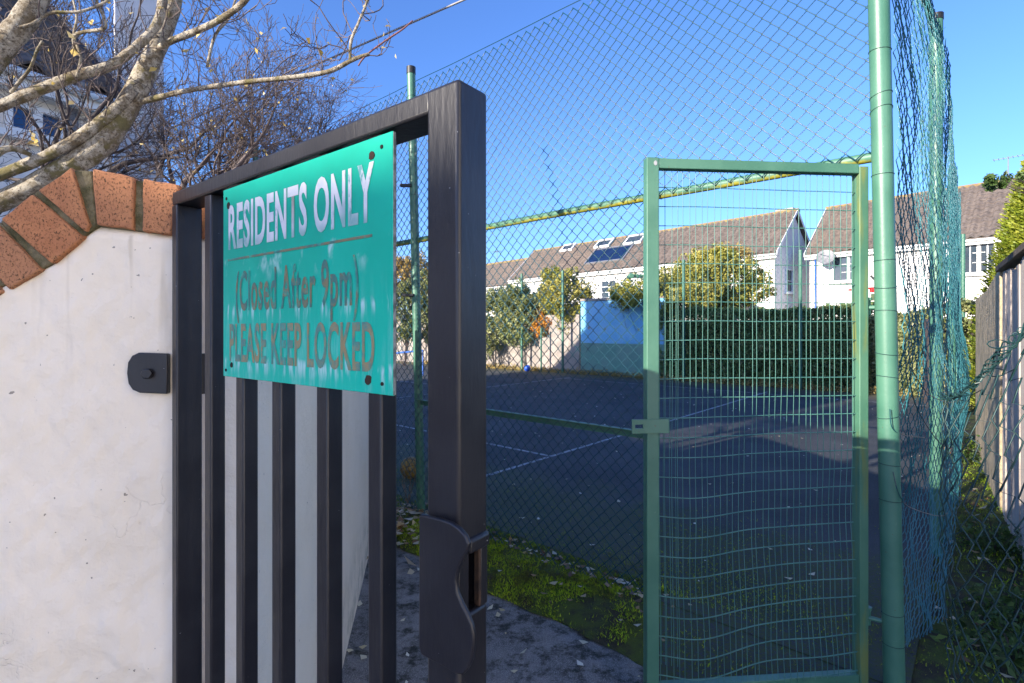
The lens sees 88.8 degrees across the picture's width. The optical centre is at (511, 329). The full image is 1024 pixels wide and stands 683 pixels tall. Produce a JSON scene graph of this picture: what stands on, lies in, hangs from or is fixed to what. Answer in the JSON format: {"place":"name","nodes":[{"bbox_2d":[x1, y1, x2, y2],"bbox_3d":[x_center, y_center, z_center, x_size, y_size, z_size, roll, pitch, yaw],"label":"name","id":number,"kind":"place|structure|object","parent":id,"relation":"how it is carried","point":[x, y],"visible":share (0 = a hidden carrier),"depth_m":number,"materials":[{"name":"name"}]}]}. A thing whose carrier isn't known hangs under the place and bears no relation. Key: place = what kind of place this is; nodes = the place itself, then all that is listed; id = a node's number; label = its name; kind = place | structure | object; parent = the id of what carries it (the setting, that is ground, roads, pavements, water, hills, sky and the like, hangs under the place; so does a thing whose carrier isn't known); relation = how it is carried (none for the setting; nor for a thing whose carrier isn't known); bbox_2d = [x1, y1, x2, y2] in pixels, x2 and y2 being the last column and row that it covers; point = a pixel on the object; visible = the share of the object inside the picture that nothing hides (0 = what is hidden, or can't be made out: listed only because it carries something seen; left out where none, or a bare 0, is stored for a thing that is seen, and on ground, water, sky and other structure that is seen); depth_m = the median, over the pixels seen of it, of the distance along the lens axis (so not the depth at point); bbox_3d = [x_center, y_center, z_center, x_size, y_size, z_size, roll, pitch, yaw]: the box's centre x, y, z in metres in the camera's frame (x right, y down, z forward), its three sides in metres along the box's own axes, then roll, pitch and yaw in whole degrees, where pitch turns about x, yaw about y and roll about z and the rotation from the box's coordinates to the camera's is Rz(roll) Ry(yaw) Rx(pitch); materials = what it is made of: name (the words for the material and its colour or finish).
{"place":"outdoors","nodes":[
{"label":"outdoors","id":0,"kind":"place"},
{"bbox_2d":[120,0,464,149],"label":"overhead cable","id":1,"kind":"object","parent":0,"point":[414,21],"visible":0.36,"depth_m":5.39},
{"bbox_2d":[411,251,526,315],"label":"terrace house","id":2,"kind":"structure","parent":0,"point":[504,265],"depth_m":38.22,"materials":[{"name":"tile"}]},
{"bbox_2d":[342,546,642,682],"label":"path","id":3,"kind":"structure","parent":0,"point":[555,651],"depth_m":2.44,"materials":[{"name":"concrete"}]},
{"bbox_2d":[0,168,368,682],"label":"garden wall","id":4,"kind":"structure","parent":3,"relation":"on","point":[85,452],"depth_m":1.01,"materials":[{"name":"paint"}]},
{"bbox_2d":[127,80,488,682],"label":"black gate","id":5,"kind":"structure","parent":4,"relation":"attached to","point":[449,119],"depth_m":0.69,"materials":[{"name":"metal"}]},
{"bbox_2d":[223,131,395,395],"bbox_3d":[-0.304,-0.076,0.731,0.426,0.305,0.005,0,0,37],"label":"residents sign","id":6,"kind":"object","parent":5,"relation":"attached to","point":[309,272],"visible":1,"depth_m":0.69,"materials":[{"name":"teal metal"}]},
{"bbox_2d":[346,568,639,682],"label":"fallen leaves","id":7,"kind":"object","parent":3,"relation":"on","point":[359,603],"visible":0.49,"depth_m":2.44,"materials":[{"name":"brown plant"}]},
{"bbox_2d":[659,603,879,682],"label":"tarmac threshold","id":8,"kind":"object","parent":3,"relation":"on","point":[739,642],"visible":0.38,"depth_m":2.34,"materials":[{"name":"grey asphalt"}]},
{"bbox_2d":[659,618,855,682],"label":"moss","id":9,"kind":"object","parent":8,"relation":"on","point":[703,647],"visible":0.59,"depth_m":2.34,"materials":[{"name":"green plant"}]},
{"bbox_2d":[51,0,1023,317],"label":"sky","id":10,"kind":"structure","parent":0,"point":[985,38],"materials":[{"name":"blue"}]},
{"bbox_2d":[396,494,682,665],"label":"verge","id":11,"kind":"structure","parent":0,"point":[631,648],"depth_m":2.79,"materials":[{"name":"green plant"}]},
{"bbox_2d":[367,502,427,573],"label":"fallen leaves","id":12,"kind":"object","parent":11,"relation":"on","point":[400,524],"visible":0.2,"depth_m":3.80,"materials":[{"name":"brown plant"}]},
{"bbox_2d":[402,463,415,502],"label":"dry stalks","id":13,"kind":"object","parent":11,"relation":"on","point":[409,486],"visible":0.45,"depth_m":4.27,"materials":[{"name":"brown plant"}]},
{"bbox_2d":[396,497,691,640],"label":"fallen leaves","id":14,"kind":"object","parent":11,"relation":"on","point":[620,580],"visible":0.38,"depth_m":3.03,"materials":[{"name":"brown plant"}]},
{"bbox_2d":[507,207,809,319],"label":"terrace house","id":15,"kind":"structure","parent":0,"point":[668,255],"depth_m":26.86,"materials":[{"name":"paint"}]},
{"bbox_2d":[560,243,576,251],"bbox_3d":[3.717,-5.419,34.553,0.601,0.554,1.036,0,0,-42],"label":"roof window","id":16,"kind":"structure","parent":15,"relation":"in","point":[566,246],"depth_m":34.48,"materials":[{"name":"white glass"}]},
{"bbox_2d":[593,238,614,248],"bbox_3d":[5.673,-5.304,32.196,0.661,0.607,1.176,0,0,-42],"label":"roof window","id":17,"kind":"structure","parent":15,"relation":"in","point":[604,244],"depth_m":32.10,"materials":[{"name":"white glass"}]},
{"bbox_2d":[601,279,616,297],"bbox_3d":[5.503,-2.274,29.642,0.070,1.050,1.078,0,0,-42],"label":"window","id":18,"kind":"structure","parent":15,"relation":"in","point":[603,283],"depth_m":29.80,"materials":[{"name":"white glass"}]},
{"bbox_2d":[623,233,642,244],"bbox_3d":[7.163,-5.260,30.476,0.720,0.660,1.217,0,0,-42],"label":"roof window","id":19,"kind":"structure","parent":15,"relation":"in","point":[632,237],"depth_m":30.49,"materials":[{"name":"white glass"}]},
{"bbox_2d":[784,268,795,294],"bbox_3d":[12.779,-2.198,24.017,0.953,1.158,0.160,0,0,-42],"label":"window","id":20,"kind":"structure","parent":15,"relation":"in","point":[790,275],"depth_m":24.13,"materials":[{"name":"white glass"}]},
{"bbox_2d":[396,361,952,682],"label":"court","id":21,"kind":"object","parent":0,"point":[689,508],"visible":0.31,"depth_m":4.70,"materials":[{"name":"asphalt"}]},
{"bbox_2d":[400,456,415,478],"bbox_3d":[-0.975,1.335,5.048,0.210,0.210,0.213,0,0,0],"label":"ball","id":22,"kind":"object","parent":21,"relation":"on","point":[406,463],"visible":0.56,"depth_m":4.97,"materials":[{"name":"brown"}]},
{"bbox_2d":[396,350,423,374],"bbox_3d":[-4.536,1.035,17.594,4.267,0.810,0.060,0,0,34],"label":"blue rail","id":23,"kind":"object","parent":21,"relation":"on","point":[422,358],"visible":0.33,"depth_m":16.39,"materials":[{"name":"blue metal"}]},
{"bbox_2d":[524,365,530,371],"bbox_3d":[0.525,1.325,17.860,0.230,0.230,0.230,0,0,0],"label":"ball","id":24,"kind":"object","parent":21,"relation":"on","point":[526,368],"visible":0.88,"depth_m":17.78,"materials":[{"name":"blue plastic"}]},
{"bbox_2d":[580,295,667,376],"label":"practice wall","id":25,"kind":"structure","parent":21,"relation":"on","point":[610,328],"depth_m":16.39,"materials":[{"name":"paint"}]},
{"bbox_2d":[424,360,912,395],"bbox_3d":[2.485,1.300,16.737,16.537,0.361,0.777,0,0,41],"label":"ground cover","id":26,"kind":"object","parent":21,"relation":"on","point":[719,381],"visible":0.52,"depth_m":14.13,"materials":[{"name":"green plant"}]},
{"bbox_2d":[396,385,978,648],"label":"fallen leaves","id":27,"kind":"object","parent":21,"relation":"on","point":[538,518],"visible":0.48,"depth_m":4.67,"materials":[{"name":"brown plant"}]},
{"bbox_2d":[397,234,993,395],"bbox_3d":[3.356,-0.238,15.806,23.986,3.476,0.095,0,0,42],"label":"court fence","id":28,"kind":"object","parent":21,"relation":"on","point":[963,268],"visible":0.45,"depth_m":13.67,"materials":[{"name":"green paint"}]},
{"bbox_2d":[396,445,1022,682],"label":"moss","id":29,"kind":"object","parent":21,"relation":"on","point":[729,574],"visible":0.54,"depth_m":3.06,"materials":[{"name":"green plant"}]},
{"bbox_2d":[804,154,1022,325],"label":"end house","id":30,"kind":"structure","parent":0,"point":[982,210],"depth_m":21.18,"materials":[{"name":"paint"}]},
{"bbox_2d":[816,250,834,263],"bbox_3d":[13.639,-3.153,22.736,0.700,0.648,0.626,0,0,0],"label":"satellite dish","id":31,"kind":"object","parent":30,"relation":"attached to","point":[824,259],"visible":0.88,"depth_m":22.71,"materials":[{"name":"grey plastic"}]},
{"bbox_2d":[830,256,851,283],"bbox_3d":[14.420,-2.605,22.422,0.160,1.218,1.406,0,0,-42],"label":"window","id":32,"kind":"structure","parent":30,"relation":"in","point":[835,278],"depth_m":22.63,"materials":[{"name":"white glass"}]},
{"bbox_2d":[966,243,996,275],"bbox_3d":[17.240,-2.628,19.305,0.160,1.273,1.127,0,0,-42],"label":"window","id":33,"kind":"structure","parent":30,"relation":"in","point":[974,249],"depth_m":19.33,"materials":[{"name":"white glass"}]},
{"bbox_2d":[912,407,1023,682],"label":"passage","id":34,"kind":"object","parent":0,"point":[926,675],"depth_m":2.87},
{"bbox_2d":[892,0,970,646],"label":"side fence","id":35,"kind":"object","parent":34,"relation":"on","point":[944,273],"visible":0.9,"depth_m":2.86,"materials":[{"name":"green paint"}]},
{"bbox_2d":[889,323,1023,682],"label":"netting","id":36,"kind":"object","parent":35,"relation":"attached to","point":[979,378],"visible":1,"depth_m":1.68,"materials":[{"name":"metal"}]},
{"bbox_2d":[943,434,981,463],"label":"weed","id":37,"kind":"object","parent":34,"relation":"on","point":[967,453],"visible":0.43,"depth_m":5.68,"materials":[{"name":"green plant"}]},
{"bbox_2d":[929,606,1023,681],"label":"weed","id":38,"kind":"object","parent":34,"relation":"on","point":[1016,655],"visible":0.76,"depth_m":2.29,"materials":[{"name":"green plant"}]},
{"bbox_2d":[935,472,1023,679],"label":"fallen leaves","id":39,"kind":"object","parent":34,"relation":"on","point":[953,617],"visible":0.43,"depth_m":2.77,"materials":[{"name":"brown plant"}]},
{"bbox_2d":[943,506,1023,567],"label":"weed","id":40,"kind":"object","parent":34,"relation":"on","point":[996,546],"visible":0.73,"depth_m":3.40,"materials":[{"name":"green plant"}]},
{"bbox_2d":[944,440,1023,682],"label":"moss","id":41,"kind":"object","parent":34,"relation":"on","point":[961,670],"visible":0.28,"depth_m":3.31,"materials":[{"name":"green plant"}]},
{"bbox_2d":[946,571,1023,636],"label":"weed","id":42,"kind":"object","parent":34,"relation":"on","point":[1011,608],"visible":0.71,"depth_m":2.61,"materials":[{"name":"green plant"}]},
{"bbox_2d":[964,160,1023,405],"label":"conifer","id":43,"kind":"object","parent":34,"relation":"on","point":[1010,236],"visible":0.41,"depth_m":7.17,"materials":[{"name":"green plant"}]},
{"bbox_2d":[976,268,1015,509],"bbox_3d":[4.750,0.500,5.154,0.120,1.999,2.530,0,0,38],"label":"wooden fence","id":44,"kind":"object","parent":34,"relation":"on","point":[989,314],"depth_m":4.78,"materials":[{"name":"grey wood"}]},
{"bbox_2d":[995,242,1023,558],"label":"plank fence","id":45,"kind":"object","parent":34,"relation":"on","point":[1012,300],"visible":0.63,"depth_m":3.64,"materials":[{"name":"grey wood"}]},
{"bbox_2d":[982,170,1023,193],"bbox_3d":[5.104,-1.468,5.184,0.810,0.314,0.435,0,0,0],"label":"tree","id":46,"kind":"object","parent":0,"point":[991,182],"visible":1,"depth_m":5.22,"materials":[{"name":"green plant"}]},
{"label":"ground","id":47,"kind":"structure","parent":0,"visible":0},
{"bbox_2d":[0,0,163,222],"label":"neighbour house","id":48,"kind":"structure","parent":47,"relation":"on","point":[148,7],"depth_m":6.11,"materials":[{"name":"paint"}]},
{"bbox_2d":[0,103,66,147],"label":"window","id":49,"kind":"structure","parent":48,"relation":"in","point":[16,127],"depth_m":5.79,"materials":[{"name":"white glass"}]},
{"bbox_2d":[396,277,427,365],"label":"shrub","id":50,"kind":"object","parent":47,"relation":"on","point":[407,316],"visible":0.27,"depth_m":20.46,"materials":[{"name":"green plant"}]},
{"bbox_2d":[396,251,427,360],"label":"shrub","id":51,"kind":"object","parent":47,"relation":"on","point":[404,266],"visible":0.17,"depth_m":21.45,"materials":[{"name":"green plant"}]},
{"bbox_2d":[408,269,427,328],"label":"shrub","id":52,"kind":"object","parent":47,"relation":"on","point":[424,288],"visible":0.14,"depth_m":20.50,"materials":[{"name":"green plant"}]},
{"bbox_2d":[396,314,580,372],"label":"end wall","id":53,"kind":"structure","parent":47,"relation":"on","point":[573,349],"depth_m":18.25,"materials":[{"name":"concrete"}]},
{"bbox_2d":[486,287,526,364],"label":"shrub","id":54,"kind":"object","parent":47,"relation":"on","point":[489,330],"visible":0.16,"depth_m":19.20,"materials":[{"name":"green plant"}]},
{"bbox_2d":[491,277,554,365],"bbox_3d":[0.572,-0.195,18.849,2.642,3.399,1.703,0,0,0],"label":"shrub","id":55,"kind":"object","parent":47,"relation":"on","point":[509,313],"visible":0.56,"depth_m":18.52,"materials":[{"name":"green plant"}]},
{"bbox_2d":[530,309,553,342],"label":"shrub","id":56,"kind":"object","parent":47,"relation":"on","point":[535,325],"visible":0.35,"depth_m":18.25,"materials":[{"name":"orange plant"}]},
{"bbox_2d":[536,265,564,314],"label":"shrub","id":57,"kind":"object","parent":47,"relation":"on","point":[556,269],"visible":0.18,"depth_m":18.64,"materials":[{"name":"green plant"}]},
{"bbox_2d":[537,266,597,334],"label":"shrub","id":58,"kind":"object","parent":47,"relation":"on","point":[557,306],"visible":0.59,"depth_m":17.64,"materials":[{"name":"green plant"}]},
{"bbox_2d":[607,266,696,329],"bbox_3d":[4.176,-0.244,15.991,2.582,3.500,2.330,0,0,0],"label":"bush","id":59,"kind":"object","parent":47,"relation":"on","point":[626,296],"visible":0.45,"depth_m":15.55,"materials":[{"name":"green plant"}]},
{"bbox_2d":[642,280,724,337],"bbox_3d":[5.013,0.009,15.595,2.081,2.992,2.051,0,0,-27],"label":"bush","id":60,"kind":"object","parent":47,"relation":"on","point":[710,294],"visible":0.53,"depth_m":15.05,"materials":[{"name":"green plant"}]},
{"bbox_2d":[659,242,777,319],"bbox_3d":[6.397,-0.610,16.617,3.722,4.229,2.961,0,0,0],"label":"bush","id":61,"kind":"object","parent":47,"relation":"on","point":[720,257],"visible":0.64,"depth_m":15.89,"materials":[{"name":"green plant"}]},
{"bbox_2d":[708,241,759,309],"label":"bush","id":62,"kind":"object","parent":47,"relation":"on","point":[747,250],"visible":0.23,"depth_m":16.90,"materials":[{"name":"green plant"}]},
{"bbox_2d":[660,302,873,389],"bbox_3d":[6.427,0.420,13.946,5.407,2.388,1.128,0,0,42],"label":"hedge","id":63,"kind":"object","parent":47,"relation":"on","point":[711,329],"visible":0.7,"depth_m":13.49,"materials":[{"name":"green plant"}]},
{"bbox_2d":[848,275,873,292],"bbox_3d":[10.470,-0.072,15.430,1.106,3.144,0.200,0,0,0],"label":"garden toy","id":64,"kind":"object","parent":47,"relation":"on","point":[870,289],"visible":0.13,"depth_m":15.40,"materials":[{"name":"plastic"}]},
{"bbox_2d":[871,294,875,370],"bbox_3d":[8.488,0.333,12.200,0.340,2.334,0.200,0,0,0],"label":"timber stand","id":65,"kind":"object","parent":47,"relation":"on","point":[872,295],"visible":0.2,"depth_m":12.19,"materials":[{"name":"wood"}]},
{"bbox_2d":[868,309,928,395],"bbox_3d":[8.781,0.547,11.730,1.014,2.090,1.362,0,0,-45],"label":"hedge","id":66,"kind":"object","parent":47,"relation":"on","point":[871,318],"visible":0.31,"depth_m":11.44,"materials":[{"name":"green plant"}]},
{"bbox_2d":[921,297,975,408],"bbox_3d":[8.728,0.491,9.540,1.890,2.188,0.900,0,0,19],"label":"hedge","id":67,"kind":"object","parent":47,"relation":"on","point":[966,306],"visible":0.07,"depth_m":9.60,"materials":[{"name":"green plant"}]},
{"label":"soil strip","id":68,"kind":"structure","parent":0,"visible":0},
{"bbox_2d":[0,0,307,216],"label":"bare tree","id":69,"kind":"object","parent":68,"relation":"on","point":[64,118],"visible":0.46,"depth_m":3.15,"materials":[{"name":"brown plant"}]},
{"bbox_2d":[0,0,412,212],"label":"silver tree","id":70,"kind":"object","parent":68,"relation":"on","point":[95,141],"visible":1,"depth_m":1.76,"materials":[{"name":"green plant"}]},
{"bbox_2d":[14,0,399,187],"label":"bare tree","id":71,"kind":"object","parent":68,"relation":"on","point":[239,135],"visible":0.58,"depth_m":3.28,"materials":[{"name":"brown plant"}]},
{"bbox_2d":[252,0,905,682],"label":"court fence","id":72,"kind":"object","parent":68,"relation":"on","point":[880,110],"visible":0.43,"depth_m":2.81,"materials":[{"name":"green metal"}]},
{"bbox_2d":[631,157,881,682],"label":"green wicket gate","id":73,"kind":"structure","parent":72,"relation":"attached to","point":[653,424],"depth_m":2.11,"materials":[{"name":"metal"}]}
]}

